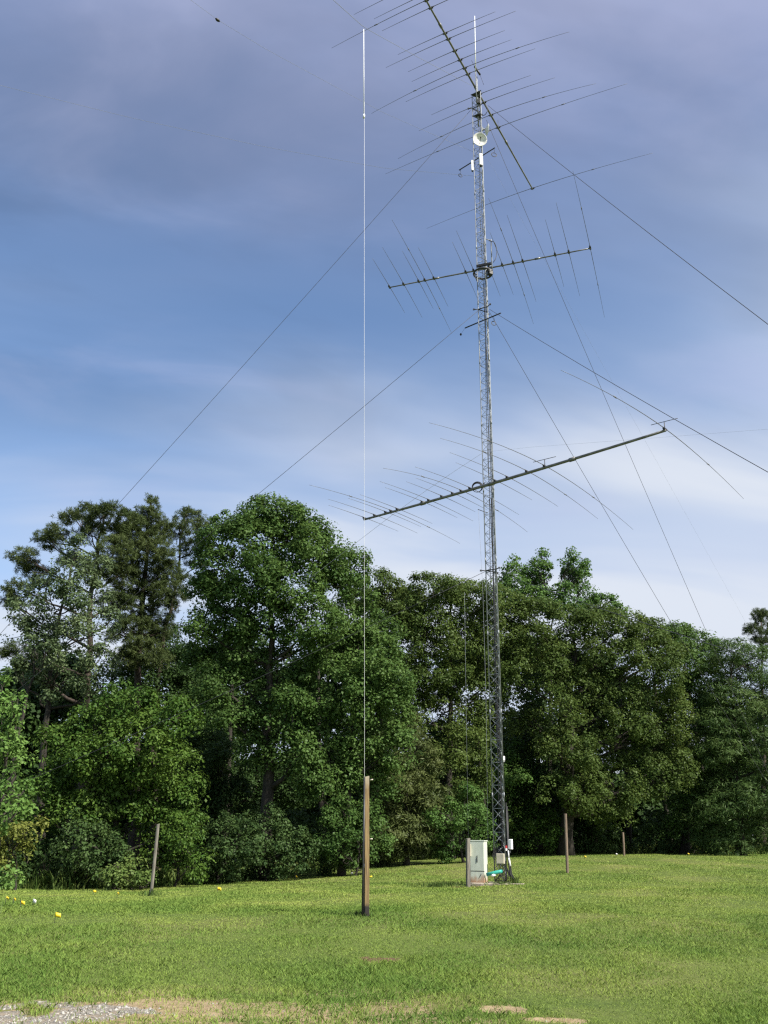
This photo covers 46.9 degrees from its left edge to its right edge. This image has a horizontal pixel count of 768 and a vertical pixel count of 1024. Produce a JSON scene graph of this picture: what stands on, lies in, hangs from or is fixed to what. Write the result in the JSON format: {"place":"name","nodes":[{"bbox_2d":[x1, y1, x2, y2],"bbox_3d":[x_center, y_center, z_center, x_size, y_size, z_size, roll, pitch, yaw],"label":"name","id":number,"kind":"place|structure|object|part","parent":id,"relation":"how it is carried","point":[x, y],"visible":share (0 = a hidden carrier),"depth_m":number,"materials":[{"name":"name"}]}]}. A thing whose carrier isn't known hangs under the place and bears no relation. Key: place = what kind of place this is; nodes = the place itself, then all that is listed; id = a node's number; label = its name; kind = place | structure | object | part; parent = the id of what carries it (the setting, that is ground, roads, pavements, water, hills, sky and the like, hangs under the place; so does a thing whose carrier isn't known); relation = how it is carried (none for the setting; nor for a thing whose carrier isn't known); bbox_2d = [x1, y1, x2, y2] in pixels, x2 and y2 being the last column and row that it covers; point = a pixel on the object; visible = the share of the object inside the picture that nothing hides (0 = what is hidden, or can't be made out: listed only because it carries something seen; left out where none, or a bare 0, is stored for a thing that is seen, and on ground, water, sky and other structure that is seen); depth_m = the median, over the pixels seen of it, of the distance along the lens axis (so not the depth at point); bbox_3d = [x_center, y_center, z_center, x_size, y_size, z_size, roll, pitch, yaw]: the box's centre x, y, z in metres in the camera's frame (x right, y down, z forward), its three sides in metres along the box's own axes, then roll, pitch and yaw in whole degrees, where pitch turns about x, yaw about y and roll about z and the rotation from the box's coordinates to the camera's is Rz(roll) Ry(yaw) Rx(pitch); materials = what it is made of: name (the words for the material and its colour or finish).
{"place":"outdoors","nodes":[
{"label":"outdoors","id":0,"kind":"place"},
{"bbox_2d":[0,1001,547,1023],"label":"gravel","id":1,"kind":"structure","parent":0,"point":[91,1012],"depth_m":8.08,"materials":[{"name":"grey gravel"}]},
{"bbox_2d":[0,853,767,1023],"bbox_3d":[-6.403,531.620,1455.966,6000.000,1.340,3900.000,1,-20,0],"label":"ground","id":2,"kind":"structure","parent":0,"point":[140,1005],"depth_m":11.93,"materials":[{"name":"green plant"}]},
{"bbox_2d":[0,672,44,890],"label":"sweetgum tree","id":3,"kind":"object","parent":2,"relation":"on","point":[8,736],"visible":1,"depth_m":31.60,"materials":[{"name":"green plant"}]},
{"bbox_2d":[0,815,49,890],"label":"shrub","id":4,"kind":"object","parent":2,"relation":"on","point":[14,832],"visible":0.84,"depth_m":34.69,"materials":[{"name":"green plant"}]},
{"bbox_2d":[7,624,62,848],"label":"leaning tree","id":5,"kind":"object","parent":2,"relation":"on","point":[44,651],"visible":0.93,"depth_m":44.44,"materials":[{"name":"green plant"}]},
{"bbox_2d":[0,821,90,882],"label":"shrub","id":6,"kind":"object","parent":2,"relation":"on","point":[38,853],"visible":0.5,"depth_m":37.45,"materials":[{"name":"green plant"}]},
{"bbox_2d":[0,532,126,876],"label":"hardwood tree","id":7,"kind":"object","parent":2,"relation":"on","point":[59,627],"visible":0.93,"depth_m":45.99,"materials":[{"name":"green plant"}]},
{"bbox_2d":[0,498,147,867],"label":"pine tree","id":8,"kind":"object","parent":2,"relation":"on","point":[27,563],"visible":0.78,"depth_m":51.82,"materials":[{"name":"green plant"}]},
{"bbox_2d":[59,720,95,874],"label":"tree trunk","id":9,"kind":"object","parent":2,"relation":"on","point":[70,812],"visible":0.05,"depth_m":47.34,"materials":[{"name":"brown plant"}]},
{"bbox_2d":[40,806,138,887],"bbox_3d":[-12.453,14.099,36.771,4.323,3.555,3.183,-13,-24,33],"label":"shrub","id":10,"kind":"object","parent":2,"relation":"on","point":[78,853],"visible":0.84,"depth_m":36.33,"materials":[{"name":"green plant"}]},
{"bbox_2d":[1,678,210,870],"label":"bushy tree","id":11,"kind":"object","parent":2,"relation":"on","point":[122,723],"visible":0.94,"depth_m":38.88,"materials":[{"name":"green plant"}]},
{"bbox_2d":[92,852,159,890],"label":"shrub","id":12,"kind":"object","parent":2,"relation":"on","point":[117,878],"visible":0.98,"depth_m":34.78,"materials":[{"name":"green plant"}]},
{"bbox_2d":[101,492,193,871],"bbox_3d":[-14.563,9.293,51.763,6.193,22.135,4.394,1,-20,0],"label":"pine tree","id":13,"kind":"object","parent":2,"relation":"on","point":[153,555],"visible":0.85,"depth_m":52.90,"materials":[{"name":"green plant"}]},
{"bbox_2d":[149,824,159,895],"bbox_3d":[-7.238,11.072,27.864,0.114,2.375,0.103,1,-20,0],"label":"wooden post","id":14,"kind":"object","parent":2,"relation":"on","point":[154,857],"visible":0.88,"depth_m":27.89,"materials":[{"name":"brown wood"}]},
{"bbox_2d":[135,808,218,886],"bbox_3d":[-8.733,14.194,37.264,2.526,3.224,4.143,16,-25,-36],"label":"shrub","id":15,"kind":"object","parent":2,"relation":"on","point":[174,836],"visible":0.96,"depth_m":36.59,"materials":[{"name":"green plant"}]},
{"bbox_2d":[147,505,216,869],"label":"pine tree","id":16,"kind":"object","parent":2,"relation":"on","point":[186,511],"visible":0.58,"depth_m":56.06,"materials":[{"name":"green plant"}]},
{"bbox_2d":[163,809,265,883],"bbox_3d":[-7.147,14.920,38.999,4.420,3.504,3.431,-12,-24,32],"label":"shrub","id":17,"kind":"object","parent":2,"relation":"on","point":[224,848],"visible":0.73,"depth_m":38.62,"materials":[{"name":"green plant"}]},
{"bbox_2d":[172,719,260,862],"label":"hardwood tree","id":18,"kind":"object","parent":2,"relation":"on","point":[222,791],"visible":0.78,"depth_m":46.64,"materials":[{"name":"green plant"}]},
{"bbox_2d":[101,625,338,868],"bbox_3d":[-10.071,13.704,53.360,15.084,14.740,6.048,-1,-20,6],"label":"hardwood tree","id":19,"kind":"object","parent":2,"relation":"on","point":[174,673],"visible":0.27,"depth_m":52.99,"materials":[{"name":"green plant"}]},
{"bbox_2d":[223,684,233,868],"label":"tree trunk","id":20,"kind":"object","parent":2,"relation":"on","point":[230,731],"visible":0.07,"depth_m":51.16,"materials":[{"name":"brown plant"}]},
{"bbox_2d":[0,110,470,633],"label":"guy wire","id":21,"kind":"object","parent":2,"relation":"attached to","point":[234,375],"visible":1,"depth_m":40.86,"materials":[{"name":"metal"}]},
{"bbox_2d":[223,800,324,881],"bbox_3d":[-5.114,15.060,40.293,4.933,3.694,3.470,1,-20,0],"label":"shrub","id":22,"kind":"object","parent":2,"relation":"on","point":[279,871],"visible":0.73,"depth_m":39.82,"materials":[{"name":"green plant"}]},
{"bbox_2d":[173,491,381,880],"bbox_3d":[-5.446,7.856,43.613,10.597,19.290,5.324,1,-20,0],"label":"maple tree","id":23,"kind":"object","parent":2,"relation":"on","point":[298,537],"visible":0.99,"depth_m":43.89,"materials":[{"name":"green plant"}]},
{"bbox_2d":[277,806,356,875],"bbox_3d":[-3.164,15.915,42.728,4.195,3.351,3.339,1,-20,0],"label":"shrub","id":24,"kind":"object","parent":2,"relation":"on","point":[303,820],"visible":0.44,"depth_m":42.34,"materials":[{"name":"green plant"}]},
{"bbox_2d":[317,671,325,854],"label":"tree trunk","id":25,"kind":"object","parent":2,"relation":"on","point":[321,804],"visible":0.13,"depth_m":50.74,"materials":[{"name":"brown plant"}]},
{"bbox_2d":[303,792,397,875],"bbox_3d":[-1.404,14.983,41.023,4.418,3.790,2.755,14,-24,-32],"label":"shrub","id":26,"kind":"object","parent":2,"relation":"on","point":[353,839],"visible":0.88,"depth_m":40.76,"materials":[{"name":"green plant"}]},
{"bbox_2d":[283,603,421,876],"bbox_3d":[-1.615,10.726,43.189,7.037,13.312,5.065,1,-20,0],"label":"maple tree","id":27,"kind":"object","parent":2,"relation":"on","point":[379,665],"visible":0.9,"depth_m":42.84,"materials":[{"name":"green plant"}]},
{"bbox_2d":[361,776,372,916],"bbox_3d":[-0.332,6.800,17.743,0.211,2.896,0.122,1,-20,0],"label":"wooden post","id":28,"kind":"object","parent":2,"relation":"on","point":[365,886],"visible":0.93,"depth_m":17.69,"materials":[{"name":"wood"}]},
{"bbox_2d":[363,29,364,867],"bbox_3d":[-0.480,-3.338,21.421,0.468,22.186,0.056,-1,-20,4],"label":"vertical wire antenna","id":29,"kind":"object","parent":28,"relation":"attached to","point":[364,553],"visible":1,"depth_m":19.21,"materials":[{"name":"grey metal"}]},
{"bbox_2d":[0,620,767,869],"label":"woods","id":30,"kind":"object","parent":2,"relation":"on","point":[33,718],"visible":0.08,"depth_m":58.81,"materials":[{"name":"green plant"}]},
{"bbox_2d":[0,841,767,918],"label":"undergrowth","id":31,"kind":"object","parent":2,"relation":"on","point":[41,881],"visible":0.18,"depth_m":37.41,"materials":[{"name":"green plant"}]},
{"bbox_2d":[333,565,440,851],"bbox_3d":[0.113,12.243,55.194,7.170,17.865,5.452,1,-20,0],"label":"oak tree","id":32,"kind":"object","parent":2,"relation":"on","point":[384,577],"visible":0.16,"depth_m":56.43,"materials":[{"name":"green plant"}]},
{"bbox_2d":[356,711,457,866],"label":"young pine","id":33,"kind":"object","parent":2,"relation":"on","point":[423,798],"visible":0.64,"depth_m":46.77,"materials":[{"name":"green plant"}]},
{"bbox_2d":[424,824,467,857],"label":"shrub","id":34,"kind":"object","parent":2,"relation":"on","point":[464,851],"visible":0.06,"depth_m":51.43,"materials":[{"name":"green plant"}]},
{"bbox_2d":[384,570,520,858],"bbox_3d":[4.242,11.732,53.034,8.676,17.112,5.456,1,-20,0],"label":"oak tree","id":35,"kind":"object","parent":2,"relation":"on","point":[452,629],"visible":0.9,"depth_m":53.42,"materials":[{"name":"green plant"}]},
{"bbox_2d":[419,781,498,863],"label":"sapling","id":36,"kind":"object","parent":2,"relation":"on","point":[456,807],"visible":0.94,"depth_m":46.62,"materials":[{"name":"green plant"}]},
{"bbox_2d":[466,838,470,886],"bbox_3d":[2.881,12.127,30.291,0.150,1.811,0.137,8,-21,-19],"label":"wooden post","id":37,"kind":"object","parent":2,"relation":"on","point":[468,877],"visible":0.85,"depth_m":30.26,"materials":[{"name":"brown wood"}]},
{"bbox_2d":[477,738,489,839],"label":"tree trunk","id":38,"kind":"object","parent":2,"relation":"on","point":[479,763],"visible":0.08,"depth_m":64.25,"materials":[{"name":"brown plant"}]},
{"bbox_2d":[472,882,524,885],"bbox_3d":[4.099,13.107,31.084,1.750,0.140,1.500,-5,-21,16],"label":"concrete pad","id":39,"kind":"object","parent":2,"relation":"on","point":[483,884],"visible":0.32,"depth_m":30.62,"materials":[{"name":"grey concrete"}]},
{"bbox_2d":[470,840,487,884],"bbox_3d":[3.345,12.410,31.316,0.580,1.483,0.630,-6,-21,19],"label":"utility cabinet","id":40,"kind":"object","parent":39,"relation":"on","point":[479,862],"visible":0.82,"depth_m":31.16,"materials":[{"name":"metal"}]},
{"bbox_3d":[3.280,12.148,31.210,0.480,0.940,0.016,-6,-21,19],"label":"door","id":41,"kind":"part","parent":40,"relation":"part of","materials":[{"name":"paint"}]},
{"bbox_2d":[468,77,506,882],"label":"lattice tower","id":42,"kind":"structure","parent":39,"relation":"on","point":[478,116],"depth_m":36.24,"materials":[{"name":"metal"}]},
{"bbox_2d":[10,313,474,695],"bbox_3d":[-10.176,2.905,38.140,29.072,23.613,0.018,-3,-20,11],"label":"guy wire","id":43,"kind":"object","parent":42,"relation":"attached to","point":[245,504],"visible":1,"depth_m":38.44,"materials":[{"name":"metal"}]},
{"bbox_2d":[18,571,485,784],"bbox_3d":[-9.652,8.550,35.960,27.848,11.527,0.018,-3,-20,11],"label":"guy wire","id":44,"kind":"object","parent":42,"relation":"attached to","point":[261,676],"visible":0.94,"depth_m":35.66,"materials":[{"name":"metal"}]},
{"bbox_2d":[191,0,472,151],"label":"aerial wire","id":45,"kind":"object","parent":42,"relation":"attached to","point":[217,19],"visible":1,"depth_m":32.56,"materials":[{"name":"grey metal"}]},
{"bbox_2d":[301,453,481,584],"bbox_3d":[0.301,0.236,36.692,7.832,5.498,0.300,-3,-20,11],"label":"aerial wire","id":46,"kind":"object","parent":42,"relation":"attached to","point":[387,518],"visible":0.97,"depth_m":36.62,"materials":[{"name":"grey metal"}]},
{"bbox_2d":[336,2,473,86],"bbox_3d":[0.606,-16.265,30.372,0.503,17.966,22.933,-6,-21,17],"label":"aerial wire","id":47,"kind":"object","parent":42,"relation":"attached to","point":[393,43],"visible":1,"depth_m":28.56,"materials":[{"name":"grey metal"}]},
{"bbox_2d":[474,16,476,102],"bbox_3d":[4.581,-22.719,44.318,0.087,5.691,0.058,-5,-21,15],"label":"whip antenna","id":48,"kind":"object","parent":42,"relation":"attached to","point":[475,64],"visible":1,"depth_m":44.12,"materials":[{"name":"metal"}]},
{"bbox_2d":[458,147,496,176],"bbox_3d":[4.431,-16.640,42.181,2.190,0.546,0.234,-18,-27,41],"label":"side arm","id":49,"kind":"object","parent":42,"relation":"attached to","point":[478,158],"visible":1,"depth_m":42.09},
{"bbox_2d":[479,153,482,166],"bbox_3d":[4.564,-16.590,41.708,0.160,0.730,0.121,1,-20,0],"label":"panel antenna","id":50,"kind":"object","parent":49,"relation":"attached to","point":[480,160],"visible":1,"depth_m":41.65,"materials":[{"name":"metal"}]},
{"bbox_2d":[473,132,486,145],"bbox_3d":[4.558,-17.659,41.946,0.523,0.672,0.520,-13,-24,34],"label":"dish antenna","id":51,"kind":"object","parent":42,"relation":"attached to","point":[479,139],"visible":1,"depth_m":41.98,"materials":[{"name":"white paint"}]},
{"bbox_2d":[473,262,492,280],"bbox_3d":[4.492,-10.739,40.087,0.930,0.717,0.974,1,-20,0],"label":"ring rotator","id":52,"kind":"object","parent":42,"relation":"attached to","point":[488,270],"visible":0.96,"depth_m":39.81,"materials":[{"name":"metal"}]},
{"bbox_2d":[490,163,742,616],"bbox_3d":[14.258,-4.973,49.038,0.702,17.690,27.746,-16,-26,38],"label":"aerial wire","id":53,"kind":"object","parent":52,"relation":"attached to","point":[610,378],"visible":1,"depth_m":46.35,"materials":[{"name":"grey metal"}]},
{"bbox_2d":[465,312,500,328],"bbox_3d":[4.359,-8.285,39.156,1.913,0.518,0.201,-14,-25,36],"label":"side arm","id":54,"kind":"object","parent":42,"relation":"attached to","point":[483,320],"visible":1,"depth_m":39.09},
{"bbox_2d":[480,124,490,135],"bbox_3d":[4.968,-18.573,43.066,0.477,0.564,0.476,-10,-22,27],"label":"dish antenna","id":55,"kind":"object","parent":42,"relation":"attached to","point":[486,129],"visible":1,"depth_m":42.95,"materials":[{"name":"white paint"}]},
{"bbox_2d":[372,173,603,326],"bbox_3d":[4.648,-10.992,40.229,9.394,0.325,10.801,-6,-21,18],"label":"yagi antenna","id":56,"kind":"object","parent":42,"relation":"attached to","point":[466,272],"visible":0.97,"depth_m":40.09,"materials":[{"name":"metal"}]},
{"bbox_2d":[486,239,492,269],"bbox_3d":[4.778,-11.654,40.261,0.324,1.850,0.052,9,-22,-21],"label":"mast pipe","id":57,"kind":"object","parent":42,"relation":"attached to","point":[491,265],"visible":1,"depth_m":40.31,"materials":[{"name":"metal"}]},
{"bbox_2d":[332,0,651,226],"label":"yagi antenna","id":58,"kind":"object","parent":42,"relation":"attached to","point":[458,57],"visible":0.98,"depth_m":43.11,"materials":[{"name":"metal"}]},
{"bbox_2d":[479,146,509,875],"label":"coax cables","id":59,"kind":"object","parent":42,"relation":"attached to","point":[495,639],"visible":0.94,"depth_m":34.85,"materials":[{"name":"black plastic"}]},
{"bbox_2d":[496,853,504,867],"bbox_3d":[4.114,12.303,31.236,0.280,0.460,0.156,-6,-21,19],"label":"junction box","id":60,"kind":"object","parent":42,"relation":"attached to","point":[500,858],"visible":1,"depth_m":31.19,"materials":[{"name":"beige paint"}]},
{"bbox_2d":[496,854,503,862],"bbox_3d":[4.091,12.224,31.194,0.246,0.306,0.016,-6,-21,19],"label":"door","id":61,"kind":"structure","parent":60,"relation":"in","point":[500,859],"depth_m":31.18,"materials":[{"name":"beige paint"}]},
{"bbox_2d":[508,839,512,852],"bbox_3d":[4.493,11.926,31.588,0.180,0.460,0.156,-10,-23,27],"label":"junction box","id":62,"kind":"object","parent":42,"relation":"attached to","point":[510,844],"visible":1,"depth_m":31.54,"materials":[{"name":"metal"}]},
{"bbox_2d":[506,805,515,881],"bbox_3d":[4.555,11.808,31.549,0.373,2.747,0.124,-7,-21,21],"label":"cable bundle","id":63,"kind":"object","parent":42,"relation":"attached to","point":[507,836],"visible":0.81,"depth_m":31.63,"materials":[{"name":"black plastic"}]},
{"bbox_2d":[311,370,743,541],"bbox_3d":[4.438,-1.146,35.125,15.012,1.180,13.993,-15,-25,37],"label":"yagi antenna","id":64,"kind":"object","parent":42,"relation":"attached to","point":[494,481],"visible":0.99,"depth_m":35.09,"materials":[{"name":"metal"}]},
{"bbox_2d":[472,481,485,491],"bbox_3d":[3.841,-1.016,35.863,0.573,0.490,0.192,-1,-20,4],"label":"cable coil","id":65,"kind":"object","parent":64,"relation":"hanging from","point":[477,482],"visible":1,"depth_m":35.89,"materials":[{"name":"black plastic"}]},
{"bbox_2d":[488,310,767,783],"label":"guy wire","id":66,"kind":"object","parent":42,"relation":"attached to","point":[624,543],"visible":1,"depth_m":42.81,"materials":[{"name":"metal"}]},
{"bbox_2d":[489,309,767,471],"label":"guy wire","id":67,"kind":"object","parent":42,"relation":"attached to","point":[642,400],"visible":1,"depth_m":25.95,"materials":[{"name":"metal"}]},
{"bbox_2d":[490,107,767,323],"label":"guy wire","id":68,"kind":"object","parent":42,"relation":"attached to","point":[642,228],"visible":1,"depth_m":27.17,"materials":[{"name":"metal"}]},
{"bbox_2d":[498,429,763,450],"bbox_3d":[9.502,-2.773,33.897,11.603,1.510,0.201,-11,-23,29],"label":"aerial wire","id":69,"kind":"object","parent":42,"relation":"attached to","point":[645,438],"visible":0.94,"depth_m":33.42,"materials":[{"name":"grey metal"}]},
{"bbox_3d":[4.037,-0.033,36.105,0.419,0.183,0.024,1,-20,0],"label":"rope arm","id":70,"kind":"object","parent":42,"relation":"attached to","visible":0},
{"bbox_2d":[478,510,487,815],"bbox_3d":[3.777,5.800,33.783,0.103,12.714,0.427,-5,-21,15],"label":"halyard rope","id":71,"kind":"object","parent":70,"relation":"hanging from","point":[485,678],"visible":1,"depth_m":33.76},
{"bbox_2d":[492,841,509,882],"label":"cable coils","id":72,"kind":"object","parent":2,"relation":"on","point":[500,876],"visible":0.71,"depth_m":31.33,"materials":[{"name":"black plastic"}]},
{"bbox_2d":[472,811,536,854],"bbox_3d":[7.657,20.214,55.243,3.249,2.925,5.055,-8,-22,22],"label":"shrub","id":73,"kind":"object","parent":2,"relation":"on","point":[515,847],"visible":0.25,"depth_m":54.56,"materials":[{"name":"green plant"}]},
{"bbox_2d":[490,737,535,854],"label":"sapling","id":74,"kind":"object","parent":2,"relation":"on","point":[511,780],"visible":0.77,"depth_m":55.42,"materials":[{"name":"green plant"}]},
{"bbox_2d":[499,799,564,854],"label":"sapling","id":75,"kind":"object","parent":2,"relation":"on","point":[533,830],"visible":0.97,"depth_m":53.48,"materials":[{"name":"green plant"}]},
{"bbox_2d":[488,708,606,851],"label":"hardwood tree","id":76,"kind":"object","parent":2,"relation":"on","point":[527,754],"visible":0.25,"depth_m":56.75,"materials":[{"name":"green plant"}]},
{"bbox_2d":[491,546,630,845],"bbox_3d":[12.797,12.574,62.137,10.286,21.565,4.173,1,-20,0],"label":"poplar tree","id":77,"kind":"object","parent":2,"relation":"on","point":[570,571],"visible":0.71,"depth_m":64.59,"materials":[{"name":"green plant"}]},
{"bbox_2d":[564,814,568,872],"bbox_3d":[7.532,13.799,36.514,0.168,2.562,0.124,1,-20,0],"label":"wooden post","id":78,"kind":"object","parent":2,"relation":"on","point":[566,844],"visible":0.88,"depth_m":36.50,"materials":[{"name":"brown wood"}]},
{"bbox_2d":[479,589,705,855],"bbox_3d":[12.819,12.723,54.352,14.452,16.025,6.660,3,-20,-5],"label":"oak tree","id":79,"kind":"object","parent":2,"relation":"on","point":[578,753],"visible":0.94,"depth_m":54.57,"materials":[{"name":"green plant"}]},
{"bbox_2d":[556,806,628,853],"bbox_3d":[13.059,20.287,56.374,5.104,4.003,3.023,1,-20,0],"label":"shrub","id":80,"kind":"object","parent":2,"relation":"on","point":[593,844],"visible":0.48,"depth_m":55.55,"materials":[{"name":"green plant"}]},
{"bbox_2d":[622,832,624,855],"bbox_3d":[13.699,19.109,50.571,0.151,1.506,0.124,1,-20,0],"label":"wooden post","id":81,"kind":"object","parent":2,"relation":"on","point":[623,843],"visible":0.8,"depth_m":50.59,"materials":[{"name":"brown wood"}]},
{"bbox_2d":[618,683,631,850],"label":"tree trunk","id":82,"kind":"object","parent":2,"relation":"on","point":[629,831],"visible":0.12,"depth_m":59.34,"materials":[{"name":"brown plant"}]},
{"bbox_2d":[486,120,767,771],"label":"guy wire","id":83,"kind":"object","parent":2,"relation":"attached to","point":[623,440],"visible":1,"depth_m":45.09,"materials":[{"name":"metal"}]},
{"bbox_2d":[497,572,767,662],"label":"guy wire","id":84,"kind":"object","parent":2,"relation":"attached to","point":[643,622],"visible":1,"depth_m":24.58,"materials":[{"name":"metal"}]},
{"bbox_2d":[627,807,684,853],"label":"shrub","id":85,"kind":"object","parent":2,"relation":"on","point":[660,846],"visible":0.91,"depth_m":56.15,"materials":[{"name":"green plant"}]},
{"bbox_2d":[654,686,672,839],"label":"tree trunk","id":86,"kind":"object","parent":2,"relation":"on","point":[662,781],"visible":0.03,"depth_m":62.44,"materials":[{"name":"brown plant"}]},
{"bbox_2d":[638,619,730,853],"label":"hardwood tree","id":87,"kind":"object","parent":2,"relation":"on","point":[682,800],"visible":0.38,"depth_m":57.96,"materials":[{"name":"green plant"}]},
{"bbox_2d":[669,814,734,854],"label":"shrub","id":88,"kind":"object","parent":2,"relation":"on","point":[691,844],"visible":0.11,"depth_m":58.25,"materials":[{"name":"green plant"}]},
{"bbox_2d":[677,636,767,855],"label":"cedar tree","id":89,"kind":"object","parent":2,"relation":"on","point":[743,804],"visible":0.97,"depth_m":54.55,"materials":[{"name":"green plant"}]},
{"bbox_2d":[741,607,767,843],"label":"pine tree","id":90,"kind":"object","parent":2,"relation":"on","point":[751,628],"visible":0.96,"depth_m":72.44,"materials":[{"name":"green plant"}]},
{"bbox_2d":[0,0,767,789],"label":"sky","id":91,"kind":"structure","parent":0,"point":[143,264],"materials":[{"name":"blue"}]},
{"bbox_2d":[464,592,467,796],"bbox_3d":[3.054,7.297,32.929,0.024,9.101,0.766,-2,-20,8],"label":"halyard rope","id":92,"kind":"object","parent":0,"point":[466,726],"visible":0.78,"depth_m":32.75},
{"bbox_3d":[3.808,12.662,30.846,0.162,0.089,0.089,1,-20,0],"label":"pipe fitting","id":93,"kind":"object","parent":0,"visible":0},
{"bbox_2d":[486,869,503,875],"bbox_3d":[3.874,12.619,30.949,0.620,0.248,0.182,1,-20,0],"label":"teal pipe","id":94,"kind":"object","parent":93,"relation":"on","point":[495,872],"visible":1,"depth_m":30.89,"materials":[{"name":"plastic"}]}
]}

